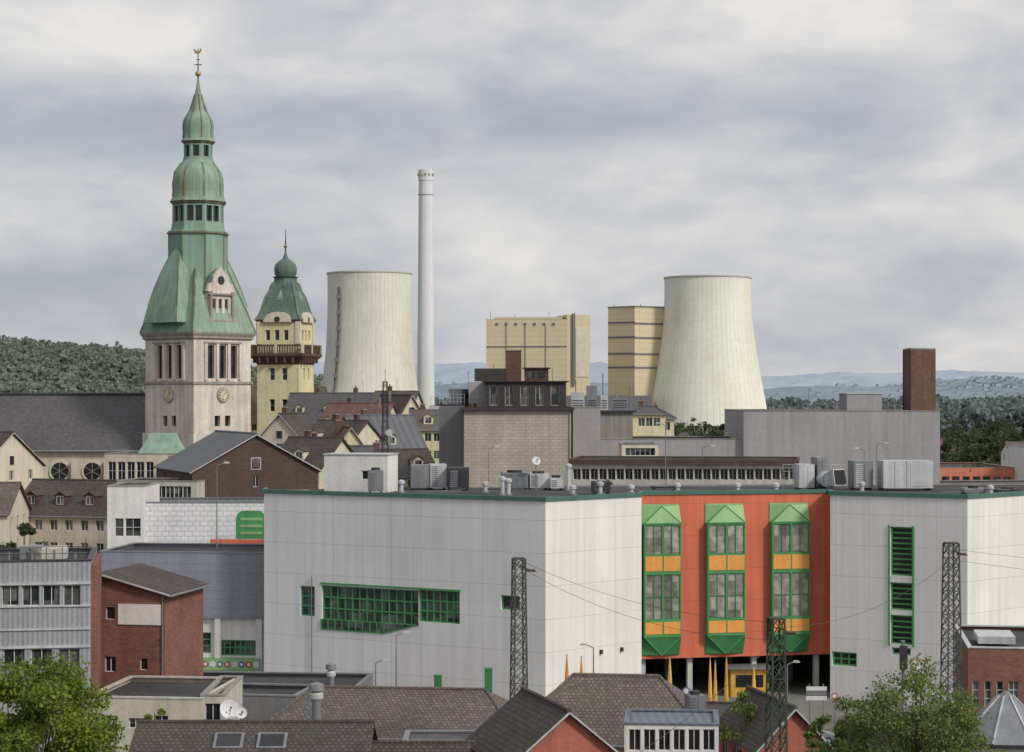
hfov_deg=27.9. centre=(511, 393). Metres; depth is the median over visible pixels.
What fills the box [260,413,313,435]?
roof
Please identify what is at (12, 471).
window frames
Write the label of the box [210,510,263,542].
shop sign
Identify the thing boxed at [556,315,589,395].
stair tower
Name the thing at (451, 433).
stair block
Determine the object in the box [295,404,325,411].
dormers
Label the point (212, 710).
window glass
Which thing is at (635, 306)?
parapet
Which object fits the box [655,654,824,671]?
window glass
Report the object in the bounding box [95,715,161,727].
window frames
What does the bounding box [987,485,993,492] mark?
roof vent
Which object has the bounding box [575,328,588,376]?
side panel
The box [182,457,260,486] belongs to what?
window frames
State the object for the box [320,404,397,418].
roof
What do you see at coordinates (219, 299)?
window frames
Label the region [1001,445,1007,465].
walls
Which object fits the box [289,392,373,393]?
ridge tiles
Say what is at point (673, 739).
window frames
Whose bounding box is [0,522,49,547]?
tree
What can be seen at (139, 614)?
white board
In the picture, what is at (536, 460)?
satellite dish
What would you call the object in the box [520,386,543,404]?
window frames
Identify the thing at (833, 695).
traffic sign
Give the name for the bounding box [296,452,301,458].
window glass
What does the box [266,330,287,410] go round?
window glass
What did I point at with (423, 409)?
ridge tiles
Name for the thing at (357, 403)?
ridge tiles
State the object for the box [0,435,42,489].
walls
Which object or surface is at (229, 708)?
satellite dish
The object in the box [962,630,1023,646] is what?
roof
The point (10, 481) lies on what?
ridge tiles
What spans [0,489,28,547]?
walls
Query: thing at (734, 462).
fascia
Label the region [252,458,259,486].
window glass
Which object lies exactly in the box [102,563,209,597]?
roof
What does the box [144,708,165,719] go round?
shrub tree
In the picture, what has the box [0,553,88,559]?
roof
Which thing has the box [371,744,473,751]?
roof
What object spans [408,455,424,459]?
dormer roofs
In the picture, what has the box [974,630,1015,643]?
roof lights
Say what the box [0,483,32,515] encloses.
roof
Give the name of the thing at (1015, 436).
lime tree
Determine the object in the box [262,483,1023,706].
shopping mall building
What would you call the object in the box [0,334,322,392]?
hill forest
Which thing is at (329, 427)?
roof
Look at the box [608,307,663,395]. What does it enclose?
walls
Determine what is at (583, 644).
street lamp
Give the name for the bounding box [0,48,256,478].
church
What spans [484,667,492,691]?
utility cabinet
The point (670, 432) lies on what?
walls
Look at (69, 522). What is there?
window frames
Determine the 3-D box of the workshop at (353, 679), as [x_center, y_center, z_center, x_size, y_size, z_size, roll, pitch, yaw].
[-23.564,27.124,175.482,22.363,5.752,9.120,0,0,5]
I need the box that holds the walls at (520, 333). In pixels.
[486,319,566,395]
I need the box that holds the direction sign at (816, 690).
[806,684,826,729]
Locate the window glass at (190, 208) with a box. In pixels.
[159,145,234,425]
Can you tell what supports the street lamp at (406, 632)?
on the pavement
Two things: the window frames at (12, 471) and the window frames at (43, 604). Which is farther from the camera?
the window frames at (12, 471)
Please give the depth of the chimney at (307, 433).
302.36 m
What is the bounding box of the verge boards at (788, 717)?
[756,709,832,751]
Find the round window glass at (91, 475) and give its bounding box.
[51,463,100,478]
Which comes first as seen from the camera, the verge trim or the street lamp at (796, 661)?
the verge trim
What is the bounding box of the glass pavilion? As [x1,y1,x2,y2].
[960,691,1023,751]
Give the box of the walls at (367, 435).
[358,424,379,444]
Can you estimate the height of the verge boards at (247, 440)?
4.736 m
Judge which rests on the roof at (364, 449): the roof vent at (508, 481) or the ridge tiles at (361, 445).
the ridge tiles at (361, 445)
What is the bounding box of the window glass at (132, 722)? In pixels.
[95,716,167,738]
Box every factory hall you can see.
[429,406,438,408]
[940,462,1013,479]
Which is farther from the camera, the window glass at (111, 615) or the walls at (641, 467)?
the walls at (641, 467)
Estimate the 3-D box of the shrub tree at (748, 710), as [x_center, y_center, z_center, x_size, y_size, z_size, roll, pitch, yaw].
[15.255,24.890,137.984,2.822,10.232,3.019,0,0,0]
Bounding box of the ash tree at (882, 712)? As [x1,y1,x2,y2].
[840,653,991,751]
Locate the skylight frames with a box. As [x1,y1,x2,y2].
[212,732,287,748]
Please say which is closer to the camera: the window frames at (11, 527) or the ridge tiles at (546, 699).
the ridge tiles at (546, 699)
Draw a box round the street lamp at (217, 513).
[216,461,228,548]
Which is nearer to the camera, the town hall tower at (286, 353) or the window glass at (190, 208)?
the window glass at (190, 208)
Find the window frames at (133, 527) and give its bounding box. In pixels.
[115,518,140,535]
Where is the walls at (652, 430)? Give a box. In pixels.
[633,415,665,435]
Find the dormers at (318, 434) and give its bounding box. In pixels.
[311,430,323,435]
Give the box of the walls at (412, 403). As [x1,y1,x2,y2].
[403,398,418,413]
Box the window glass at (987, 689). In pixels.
[973,682,1017,706]
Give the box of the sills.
[0,581,90,648]
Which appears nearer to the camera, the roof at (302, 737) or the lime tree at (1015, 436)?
the roof at (302, 737)
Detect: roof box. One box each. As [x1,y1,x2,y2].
[20,545,43,559]
[26,546,67,558]
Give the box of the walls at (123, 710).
[89,677,228,751]
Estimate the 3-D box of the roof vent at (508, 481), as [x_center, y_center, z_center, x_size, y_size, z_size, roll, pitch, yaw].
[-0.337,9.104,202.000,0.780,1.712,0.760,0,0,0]
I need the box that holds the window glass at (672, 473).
[574,469,791,478]
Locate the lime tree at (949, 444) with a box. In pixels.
[940,438,959,461]
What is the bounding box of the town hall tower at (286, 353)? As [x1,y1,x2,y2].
[251,229,322,434]
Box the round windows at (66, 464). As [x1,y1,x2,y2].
[49,461,102,478]
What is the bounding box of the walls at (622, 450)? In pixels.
[619,443,658,455]
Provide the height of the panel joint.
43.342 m
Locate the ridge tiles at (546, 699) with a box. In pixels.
[520,686,571,712]
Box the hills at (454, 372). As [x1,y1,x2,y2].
[251,360,1023,388]
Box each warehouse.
[940,480,1023,483]
[1008,445,1023,479]
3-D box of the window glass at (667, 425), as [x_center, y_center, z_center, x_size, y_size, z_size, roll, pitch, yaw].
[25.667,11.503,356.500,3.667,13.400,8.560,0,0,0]
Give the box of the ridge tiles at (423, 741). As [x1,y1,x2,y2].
[372,740,475,743]
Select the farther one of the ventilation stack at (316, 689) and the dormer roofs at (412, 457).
the dormer roofs at (412, 457)
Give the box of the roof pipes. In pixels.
[7,549,75,559]
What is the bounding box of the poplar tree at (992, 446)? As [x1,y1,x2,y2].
[976,425,1000,463]
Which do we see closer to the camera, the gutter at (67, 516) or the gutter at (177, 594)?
the gutter at (177, 594)
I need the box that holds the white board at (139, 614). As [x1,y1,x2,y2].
[118,604,160,624]
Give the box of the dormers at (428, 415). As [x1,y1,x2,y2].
[424,414,432,423]
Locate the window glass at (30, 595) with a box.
[3,586,79,665]
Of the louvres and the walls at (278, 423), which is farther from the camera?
the louvres
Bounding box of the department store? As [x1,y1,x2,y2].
[724,393,939,483]
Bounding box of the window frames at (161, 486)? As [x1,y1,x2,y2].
[161,486,190,496]
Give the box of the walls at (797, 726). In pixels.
[719,713,819,751]
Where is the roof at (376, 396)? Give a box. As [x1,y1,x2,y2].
[370,392,425,408]
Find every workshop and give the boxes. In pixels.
[200,675,243,719]
[203,671,373,685]
[243,683,308,719]
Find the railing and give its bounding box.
[0,546,90,559]
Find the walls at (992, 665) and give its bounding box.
[955,626,1023,726]
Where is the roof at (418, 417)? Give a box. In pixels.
[409,411,438,429]
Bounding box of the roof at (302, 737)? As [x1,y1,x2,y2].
[128,723,377,751]
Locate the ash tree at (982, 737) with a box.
[926,687,1004,751]
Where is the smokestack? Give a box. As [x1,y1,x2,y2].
[417,169,434,408]
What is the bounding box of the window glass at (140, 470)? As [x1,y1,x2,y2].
[109,462,153,478]
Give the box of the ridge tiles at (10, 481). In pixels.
[0,481,20,482]
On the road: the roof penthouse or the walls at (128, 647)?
the walls at (128, 647)
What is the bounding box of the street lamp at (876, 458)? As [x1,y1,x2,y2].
[876,442,888,483]
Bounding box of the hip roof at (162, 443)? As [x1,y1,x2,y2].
[138,433,184,452]
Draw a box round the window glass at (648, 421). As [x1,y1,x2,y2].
[638,418,659,425]
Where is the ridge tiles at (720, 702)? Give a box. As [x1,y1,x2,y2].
[705,701,732,704]
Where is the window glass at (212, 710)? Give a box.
[206,704,219,719]
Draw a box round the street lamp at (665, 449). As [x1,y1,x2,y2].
[655,422,665,484]
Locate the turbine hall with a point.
(635, 399)
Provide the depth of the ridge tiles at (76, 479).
279.18 m
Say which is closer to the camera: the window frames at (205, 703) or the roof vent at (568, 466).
the window frames at (205, 703)
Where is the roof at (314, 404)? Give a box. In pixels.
[285,394,372,421]
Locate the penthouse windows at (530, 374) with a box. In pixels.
[528,372,544,377]
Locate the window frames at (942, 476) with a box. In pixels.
[942,476,1010,479]
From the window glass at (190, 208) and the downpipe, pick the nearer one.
the downpipe
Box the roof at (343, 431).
[330,427,362,444]
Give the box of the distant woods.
[435,394,1023,431]
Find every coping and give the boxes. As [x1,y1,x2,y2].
[0,547,96,561]
[99,675,235,699]
[104,451,175,453]
[402,730,474,739]
[569,456,799,460]
[618,442,658,444]
[623,708,719,725]
[955,624,1023,648]
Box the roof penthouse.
[323,452,398,492]
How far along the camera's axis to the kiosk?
203.00 m
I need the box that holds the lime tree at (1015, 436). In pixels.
[1000,428,1023,444]
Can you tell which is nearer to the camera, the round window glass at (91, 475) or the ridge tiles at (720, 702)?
the ridge tiles at (720, 702)
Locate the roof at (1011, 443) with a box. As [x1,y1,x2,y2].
[999,442,1023,451]
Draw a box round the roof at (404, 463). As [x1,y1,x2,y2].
[374,450,434,476]
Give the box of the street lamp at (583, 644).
[579,643,593,672]
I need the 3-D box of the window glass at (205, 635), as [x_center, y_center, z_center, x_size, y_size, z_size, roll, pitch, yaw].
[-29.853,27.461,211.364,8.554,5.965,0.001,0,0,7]
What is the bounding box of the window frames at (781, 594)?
[646,523,808,619]
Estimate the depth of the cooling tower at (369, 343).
1472.38 m
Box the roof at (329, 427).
[309,421,381,438]
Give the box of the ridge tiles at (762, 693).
[746,685,797,708]
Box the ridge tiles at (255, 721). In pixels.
[137,720,373,722]
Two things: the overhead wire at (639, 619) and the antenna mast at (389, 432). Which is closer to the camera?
the overhead wire at (639, 619)
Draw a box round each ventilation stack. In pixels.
[308,682,324,719]
[326,662,335,684]
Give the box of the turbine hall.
[566,396,651,409]
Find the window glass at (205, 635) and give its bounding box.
[203,633,255,653]
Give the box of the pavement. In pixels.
[661,672,950,729]
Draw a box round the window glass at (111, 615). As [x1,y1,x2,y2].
[106,607,147,670]
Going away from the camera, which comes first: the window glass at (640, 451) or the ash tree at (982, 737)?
the ash tree at (982, 737)
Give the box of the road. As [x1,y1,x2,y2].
[825,730,938,751]
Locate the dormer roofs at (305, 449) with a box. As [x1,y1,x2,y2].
[293,447,310,451]
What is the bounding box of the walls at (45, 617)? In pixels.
[0,549,95,751]
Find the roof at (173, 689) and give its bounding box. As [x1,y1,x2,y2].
[106,681,210,696]
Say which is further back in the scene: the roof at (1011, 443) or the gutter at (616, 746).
the roof at (1011, 443)
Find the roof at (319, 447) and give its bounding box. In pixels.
[281,438,354,469]
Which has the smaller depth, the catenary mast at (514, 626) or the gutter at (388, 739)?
the catenary mast at (514, 626)
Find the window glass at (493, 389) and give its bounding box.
[490,386,558,404]
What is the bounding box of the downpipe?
[162,596,162,675]
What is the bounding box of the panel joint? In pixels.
[486,321,566,366]
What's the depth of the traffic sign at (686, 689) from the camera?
181.91 m
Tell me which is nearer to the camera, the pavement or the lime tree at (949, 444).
the pavement
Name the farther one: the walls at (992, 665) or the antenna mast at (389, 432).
the antenna mast at (389, 432)
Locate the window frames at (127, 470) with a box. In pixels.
[112,462,146,478]
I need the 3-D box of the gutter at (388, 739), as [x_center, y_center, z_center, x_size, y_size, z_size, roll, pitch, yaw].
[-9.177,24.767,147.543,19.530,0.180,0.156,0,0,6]
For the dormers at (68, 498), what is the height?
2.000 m
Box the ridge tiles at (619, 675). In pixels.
[547,673,683,707]
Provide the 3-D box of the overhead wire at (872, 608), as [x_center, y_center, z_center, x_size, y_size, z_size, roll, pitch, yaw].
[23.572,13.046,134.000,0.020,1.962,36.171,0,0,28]
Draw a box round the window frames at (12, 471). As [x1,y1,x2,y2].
[9,455,31,479]
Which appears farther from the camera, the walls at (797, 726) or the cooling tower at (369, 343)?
the cooling tower at (369, 343)
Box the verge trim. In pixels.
[102,574,169,596]
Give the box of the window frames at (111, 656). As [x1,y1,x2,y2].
[105,607,147,671]
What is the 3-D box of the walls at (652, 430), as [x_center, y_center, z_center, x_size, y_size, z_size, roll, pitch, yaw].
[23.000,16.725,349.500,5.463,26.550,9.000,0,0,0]
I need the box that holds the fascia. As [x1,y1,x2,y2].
[569,460,798,464]
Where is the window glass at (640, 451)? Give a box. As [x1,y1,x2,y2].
[626,448,654,454]
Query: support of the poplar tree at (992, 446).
on the ground
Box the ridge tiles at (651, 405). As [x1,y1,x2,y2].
[633,405,668,414]
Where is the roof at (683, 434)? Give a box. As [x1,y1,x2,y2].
[675,432,691,435]
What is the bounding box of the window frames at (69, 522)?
[27,496,103,549]
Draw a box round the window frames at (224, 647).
[203,632,255,655]
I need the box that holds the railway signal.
[899,640,921,750]
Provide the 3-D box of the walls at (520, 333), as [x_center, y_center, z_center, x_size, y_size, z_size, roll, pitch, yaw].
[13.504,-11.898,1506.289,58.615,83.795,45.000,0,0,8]
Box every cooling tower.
[322,271,417,391]
[652,275,766,433]
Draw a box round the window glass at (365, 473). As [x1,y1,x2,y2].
[363,471,367,478]
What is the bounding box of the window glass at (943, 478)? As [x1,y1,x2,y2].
[942,477,1010,479]
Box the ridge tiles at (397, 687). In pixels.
[269,685,499,719]
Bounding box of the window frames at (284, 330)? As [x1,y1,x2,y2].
[270,330,303,410]
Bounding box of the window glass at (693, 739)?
[629,730,713,749]
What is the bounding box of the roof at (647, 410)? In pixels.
[633,406,665,413]
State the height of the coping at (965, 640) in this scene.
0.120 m
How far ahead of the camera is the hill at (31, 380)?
1955.69 m
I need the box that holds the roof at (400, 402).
[377,395,419,413]
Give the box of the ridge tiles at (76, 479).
[32,478,121,480]
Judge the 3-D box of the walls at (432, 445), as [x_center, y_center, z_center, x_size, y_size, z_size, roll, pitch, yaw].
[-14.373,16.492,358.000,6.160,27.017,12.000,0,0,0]
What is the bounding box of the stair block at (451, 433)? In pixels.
[439,389,468,466]
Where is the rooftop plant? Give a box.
[569,373,635,438]
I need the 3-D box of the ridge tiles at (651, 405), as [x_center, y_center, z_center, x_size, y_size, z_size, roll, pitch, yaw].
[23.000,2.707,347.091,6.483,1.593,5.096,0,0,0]
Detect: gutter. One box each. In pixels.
[28,516,106,517]
[170,584,211,596]
[378,738,401,739]
[611,745,623,747]
[633,414,667,414]
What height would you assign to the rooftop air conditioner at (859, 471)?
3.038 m
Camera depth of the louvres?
1483.55 m
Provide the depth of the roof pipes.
153.13 m
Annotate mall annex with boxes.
[99,542,263,670]
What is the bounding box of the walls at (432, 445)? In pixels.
[420,431,438,462]
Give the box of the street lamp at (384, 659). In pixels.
[375,658,389,685]
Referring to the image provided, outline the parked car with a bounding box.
[819,730,838,743]
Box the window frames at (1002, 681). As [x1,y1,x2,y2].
[973,681,1018,707]
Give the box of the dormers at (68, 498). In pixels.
[27,492,101,505]
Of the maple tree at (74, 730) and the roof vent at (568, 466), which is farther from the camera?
the roof vent at (568, 466)
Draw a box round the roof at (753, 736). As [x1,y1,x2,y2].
[719,688,831,751]
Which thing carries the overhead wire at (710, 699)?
attached to the catenary mast at (773, 682)
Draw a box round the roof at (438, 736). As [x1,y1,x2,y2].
[409,733,471,739]
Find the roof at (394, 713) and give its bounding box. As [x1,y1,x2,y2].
[273,688,508,738]
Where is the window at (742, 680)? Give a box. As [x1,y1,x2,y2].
[736,675,762,686]
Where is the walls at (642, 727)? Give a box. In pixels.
[624,711,718,751]
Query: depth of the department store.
291.00 m
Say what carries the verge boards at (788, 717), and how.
attached to the roof at (753, 736)
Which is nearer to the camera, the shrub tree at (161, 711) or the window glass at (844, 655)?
the shrub tree at (161, 711)
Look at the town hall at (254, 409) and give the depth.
435.42 m
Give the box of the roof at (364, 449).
[351,447,374,452]
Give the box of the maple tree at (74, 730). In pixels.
[0,651,131,751]
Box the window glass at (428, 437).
[425,417,438,458]
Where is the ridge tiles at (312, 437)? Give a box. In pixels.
[288,436,343,438]
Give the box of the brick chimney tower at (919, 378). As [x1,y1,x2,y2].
[903,348,935,409]
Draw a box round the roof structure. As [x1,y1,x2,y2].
[494,317,562,318]
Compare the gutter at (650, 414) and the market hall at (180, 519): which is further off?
the gutter at (650, 414)
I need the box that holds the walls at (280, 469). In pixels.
[156,436,317,496]
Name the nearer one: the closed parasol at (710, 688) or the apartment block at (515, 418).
the closed parasol at (710, 688)
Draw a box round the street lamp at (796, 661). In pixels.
[787,660,799,701]
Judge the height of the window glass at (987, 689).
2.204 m
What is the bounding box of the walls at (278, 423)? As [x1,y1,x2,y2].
[262,416,295,444]
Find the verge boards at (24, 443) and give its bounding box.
[0,433,46,465]
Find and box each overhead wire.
[521,567,775,639]
[527,563,769,621]
[641,640,775,751]
[793,562,947,626]
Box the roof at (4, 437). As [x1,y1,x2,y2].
[0,433,45,465]
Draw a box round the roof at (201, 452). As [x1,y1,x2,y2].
[153,432,321,473]
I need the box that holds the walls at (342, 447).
[318,441,350,488]
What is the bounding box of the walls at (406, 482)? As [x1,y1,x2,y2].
[398,478,409,486]
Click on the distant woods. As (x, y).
(969, 413)
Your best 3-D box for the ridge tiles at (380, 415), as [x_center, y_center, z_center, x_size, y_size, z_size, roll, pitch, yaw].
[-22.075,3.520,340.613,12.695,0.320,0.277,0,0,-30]
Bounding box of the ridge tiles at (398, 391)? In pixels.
[374,391,418,391]
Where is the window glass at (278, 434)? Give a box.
[276,431,282,446]
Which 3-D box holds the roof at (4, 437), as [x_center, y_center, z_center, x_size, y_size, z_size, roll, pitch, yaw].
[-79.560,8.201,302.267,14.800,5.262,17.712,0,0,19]
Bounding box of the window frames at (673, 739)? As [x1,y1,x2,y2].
[629,729,714,750]
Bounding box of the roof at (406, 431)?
[343,416,427,448]
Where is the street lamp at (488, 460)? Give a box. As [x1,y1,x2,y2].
[488,445,499,481]
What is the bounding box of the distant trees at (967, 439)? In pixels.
[674,417,1021,471]
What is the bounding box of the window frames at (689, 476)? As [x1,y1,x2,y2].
[573,469,793,479]
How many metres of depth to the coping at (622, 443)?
271.07 m
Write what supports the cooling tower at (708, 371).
on the ground
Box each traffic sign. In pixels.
[682,687,689,692]
[831,693,837,725]
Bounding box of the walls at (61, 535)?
[29,517,106,552]
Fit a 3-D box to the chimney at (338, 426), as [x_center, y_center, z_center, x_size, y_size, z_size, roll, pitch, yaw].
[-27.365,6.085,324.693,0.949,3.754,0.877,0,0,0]
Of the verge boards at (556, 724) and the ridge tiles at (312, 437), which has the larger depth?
the ridge tiles at (312, 437)
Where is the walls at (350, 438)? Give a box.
[344,430,361,444]
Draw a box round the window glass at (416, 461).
[398,460,420,486]
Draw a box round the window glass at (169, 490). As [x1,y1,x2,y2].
[160,486,190,496]
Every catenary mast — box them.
[509,557,536,699]
[765,617,796,751]
[940,542,967,742]
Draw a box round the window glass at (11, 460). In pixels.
[9,456,30,479]
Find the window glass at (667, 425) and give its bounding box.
[666,422,669,429]
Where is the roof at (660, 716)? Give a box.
[629,711,713,722]
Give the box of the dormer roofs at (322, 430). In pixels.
[311,428,325,432]
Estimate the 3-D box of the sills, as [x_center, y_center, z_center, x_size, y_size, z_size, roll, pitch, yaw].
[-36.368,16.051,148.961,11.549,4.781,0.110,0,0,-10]
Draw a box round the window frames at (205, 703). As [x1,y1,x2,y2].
[205,703,219,719]
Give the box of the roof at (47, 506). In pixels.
[25,480,116,516]
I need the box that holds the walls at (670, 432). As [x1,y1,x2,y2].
[666,419,673,435]
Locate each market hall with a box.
[107,482,159,548]
[116,478,204,496]
[146,497,263,542]
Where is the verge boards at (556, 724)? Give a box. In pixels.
[526,712,617,751]
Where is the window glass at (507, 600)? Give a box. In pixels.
[303,586,519,631]
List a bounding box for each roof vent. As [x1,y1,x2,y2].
[397,480,404,492]
[482,481,488,492]
[499,476,505,495]
[505,478,512,495]
[565,463,571,490]
[569,485,576,494]
[596,481,603,494]
[627,484,634,492]
[674,483,680,490]
[734,483,740,489]
[773,483,779,489]
[858,481,865,491]
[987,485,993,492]
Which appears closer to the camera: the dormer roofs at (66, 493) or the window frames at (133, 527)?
the window frames at (133, 527)
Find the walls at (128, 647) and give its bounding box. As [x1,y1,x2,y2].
[102,577,202,687]
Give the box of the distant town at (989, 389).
[434,375,1023,398]
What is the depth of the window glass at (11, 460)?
300.10 m
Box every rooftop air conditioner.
[368,467,382,491]
[410,464,429,489]
[429,463,446,489]
[447,467,468,490]
[501,470,527,489]
[528,471,548,489]
[549,475,563,490]
[591,481,610,494]
[651,486,674,489]
[684,690,706,708]
[794,464,814,488]
[811,457,828,488]
[848,460,872,489]
[877,460,932,490]
[960,485,985,493]
[993,487,1021,492]
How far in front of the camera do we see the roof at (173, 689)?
156.47 m
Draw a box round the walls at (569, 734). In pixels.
[529,716,612,751]
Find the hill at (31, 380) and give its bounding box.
[0,356,144,392]
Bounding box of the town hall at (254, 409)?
[251,386,326,431]
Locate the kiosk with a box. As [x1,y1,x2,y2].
[725,663,769,696]
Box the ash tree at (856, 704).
[819,695,911,751]
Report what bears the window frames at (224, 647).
in the mall annex
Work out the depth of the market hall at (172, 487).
248.81 m
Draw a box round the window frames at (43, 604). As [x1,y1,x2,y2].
[2,585,80,666]
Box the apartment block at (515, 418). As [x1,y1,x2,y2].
[460,350,573,485]
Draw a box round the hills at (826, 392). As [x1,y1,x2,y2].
[434,379,1023,404]
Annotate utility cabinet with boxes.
[433,674,441,686]
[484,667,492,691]
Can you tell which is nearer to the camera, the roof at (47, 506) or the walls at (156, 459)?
the roof at (47, 506)
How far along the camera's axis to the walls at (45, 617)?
149.49 m
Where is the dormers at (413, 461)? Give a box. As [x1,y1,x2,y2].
[409,456,422,463]
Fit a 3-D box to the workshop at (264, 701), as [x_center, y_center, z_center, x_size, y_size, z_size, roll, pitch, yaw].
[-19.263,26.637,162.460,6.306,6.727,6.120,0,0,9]
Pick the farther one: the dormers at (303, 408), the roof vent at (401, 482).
the dormers at (303, 408)
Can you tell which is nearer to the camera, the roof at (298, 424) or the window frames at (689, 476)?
the window frames at (689, 476)
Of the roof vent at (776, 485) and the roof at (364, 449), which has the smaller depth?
the roof vent at (776, 485)
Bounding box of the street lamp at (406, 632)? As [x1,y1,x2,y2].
[395,631,409,685]
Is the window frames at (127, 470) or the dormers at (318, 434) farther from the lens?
the dormers at (318, 434)
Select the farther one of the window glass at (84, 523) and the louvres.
the louvres
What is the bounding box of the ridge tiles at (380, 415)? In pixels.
[344,414,412,415]
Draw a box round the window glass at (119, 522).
[116,519,139,535]
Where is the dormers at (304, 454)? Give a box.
[294,448,308,459]
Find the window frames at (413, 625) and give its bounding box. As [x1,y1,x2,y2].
[301,527,911,672]
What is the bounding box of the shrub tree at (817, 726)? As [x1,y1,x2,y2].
[803,714,846,751]
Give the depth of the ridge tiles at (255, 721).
126.86 m
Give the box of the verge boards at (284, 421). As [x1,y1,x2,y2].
[260,414,297,435]
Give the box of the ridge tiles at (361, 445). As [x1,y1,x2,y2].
[349,445,373,446]
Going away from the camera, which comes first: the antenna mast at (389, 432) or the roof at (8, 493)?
the antenna mast at (389, 432)
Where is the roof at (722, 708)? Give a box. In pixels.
[705,704,730,717]
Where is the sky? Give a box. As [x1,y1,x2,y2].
[0,0,1023,375]
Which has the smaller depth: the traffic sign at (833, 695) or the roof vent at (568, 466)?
the traffic sign at (833, 695)
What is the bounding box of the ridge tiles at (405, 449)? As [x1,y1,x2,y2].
[374,448,428,449]
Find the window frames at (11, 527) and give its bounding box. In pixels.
[11,516,17,547]
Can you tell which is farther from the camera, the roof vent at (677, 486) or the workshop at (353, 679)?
the roof vent at (677, 486)
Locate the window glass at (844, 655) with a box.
[835,528,911,664]
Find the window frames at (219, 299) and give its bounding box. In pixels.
[213,299,227,309]
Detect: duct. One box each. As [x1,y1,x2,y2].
[572,313,574,384]
[783,464,888,488]
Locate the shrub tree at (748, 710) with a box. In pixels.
[719,688,756,751]
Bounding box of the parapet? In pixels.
[607,306,663,307]
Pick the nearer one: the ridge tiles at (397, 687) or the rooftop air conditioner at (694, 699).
the rooftop air conditioner at (694, 699)
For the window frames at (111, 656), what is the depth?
162.04 m
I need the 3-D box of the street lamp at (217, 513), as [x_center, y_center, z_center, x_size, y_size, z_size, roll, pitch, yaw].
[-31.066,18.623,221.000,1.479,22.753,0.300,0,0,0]
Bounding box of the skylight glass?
[216,733,284,745]
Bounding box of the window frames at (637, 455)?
[625,448,654,455]
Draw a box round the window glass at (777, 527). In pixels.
[646,524,807,618]
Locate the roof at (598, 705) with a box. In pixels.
[546,676,684,745]
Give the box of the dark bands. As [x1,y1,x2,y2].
[608,321,662,368]
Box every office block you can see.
[570,406,600,457]
[600,436,742,455]
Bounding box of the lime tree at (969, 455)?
[940,445,981,461]
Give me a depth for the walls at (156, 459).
295.79 m
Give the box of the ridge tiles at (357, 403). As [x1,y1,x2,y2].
[327,402,393,403]
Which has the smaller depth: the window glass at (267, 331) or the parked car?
the parked car
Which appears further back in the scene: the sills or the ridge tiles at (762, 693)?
the sills
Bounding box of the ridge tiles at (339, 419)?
[317,419,368,420]
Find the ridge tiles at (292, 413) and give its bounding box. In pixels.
[278,412,305,413]
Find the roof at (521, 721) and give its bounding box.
[465,690,618,751]
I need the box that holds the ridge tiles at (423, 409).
[409,409,438,410]
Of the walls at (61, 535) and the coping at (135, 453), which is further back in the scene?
the coping at (135, 453)
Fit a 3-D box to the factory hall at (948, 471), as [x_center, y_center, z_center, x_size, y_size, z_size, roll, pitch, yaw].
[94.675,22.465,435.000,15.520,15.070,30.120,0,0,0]
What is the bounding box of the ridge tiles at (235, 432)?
[214,430,257,433]
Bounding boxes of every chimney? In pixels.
[304,431,310,435]
[315,388,357,391]
[332,415,359,419]
[336,421,340,435]
[373,443,379,448]
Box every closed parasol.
[565,654,568,678]
[580,656,582,672]
[668,656,671,683]
[708,658,711,700]
[713,660,716,700]
[724,656,728,700]
[752,664,755,687]
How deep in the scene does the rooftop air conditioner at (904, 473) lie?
212.10 m
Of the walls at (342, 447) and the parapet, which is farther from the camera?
the parapet
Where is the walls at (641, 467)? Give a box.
[571,457,796,484]
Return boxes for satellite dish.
[220,699,238,719]
[236,707,246,719]
[532,456,540,490]
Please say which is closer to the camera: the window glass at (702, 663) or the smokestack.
the window glass at (702, 663)
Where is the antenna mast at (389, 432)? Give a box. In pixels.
[379,381,392,452]
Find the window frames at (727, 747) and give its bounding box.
[725,741,738,751]
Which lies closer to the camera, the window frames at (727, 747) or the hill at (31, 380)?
the window frames at (727, 747)
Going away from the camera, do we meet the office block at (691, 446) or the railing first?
the railing
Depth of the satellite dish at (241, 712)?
146.96 m
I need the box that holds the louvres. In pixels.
[496,323,554,324]
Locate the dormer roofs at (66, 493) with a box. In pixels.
[26,490,102,496]
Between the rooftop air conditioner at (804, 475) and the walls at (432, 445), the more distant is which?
the walls at (432, 445)
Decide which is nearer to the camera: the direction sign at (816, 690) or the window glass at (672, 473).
the direction sign at (816, 690)
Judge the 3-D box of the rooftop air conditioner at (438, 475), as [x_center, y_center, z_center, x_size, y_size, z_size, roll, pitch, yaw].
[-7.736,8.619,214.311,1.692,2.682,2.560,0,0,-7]
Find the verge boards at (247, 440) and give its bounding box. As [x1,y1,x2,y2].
[190,434,321,473]
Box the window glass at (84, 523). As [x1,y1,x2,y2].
[28,496,103,552]
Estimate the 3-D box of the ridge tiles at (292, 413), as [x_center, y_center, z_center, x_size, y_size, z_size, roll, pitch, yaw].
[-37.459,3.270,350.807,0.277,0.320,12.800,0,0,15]
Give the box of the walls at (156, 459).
[105,452,173,478]
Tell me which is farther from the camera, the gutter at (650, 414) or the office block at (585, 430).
the gutter at (650, 414)
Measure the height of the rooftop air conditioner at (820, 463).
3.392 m

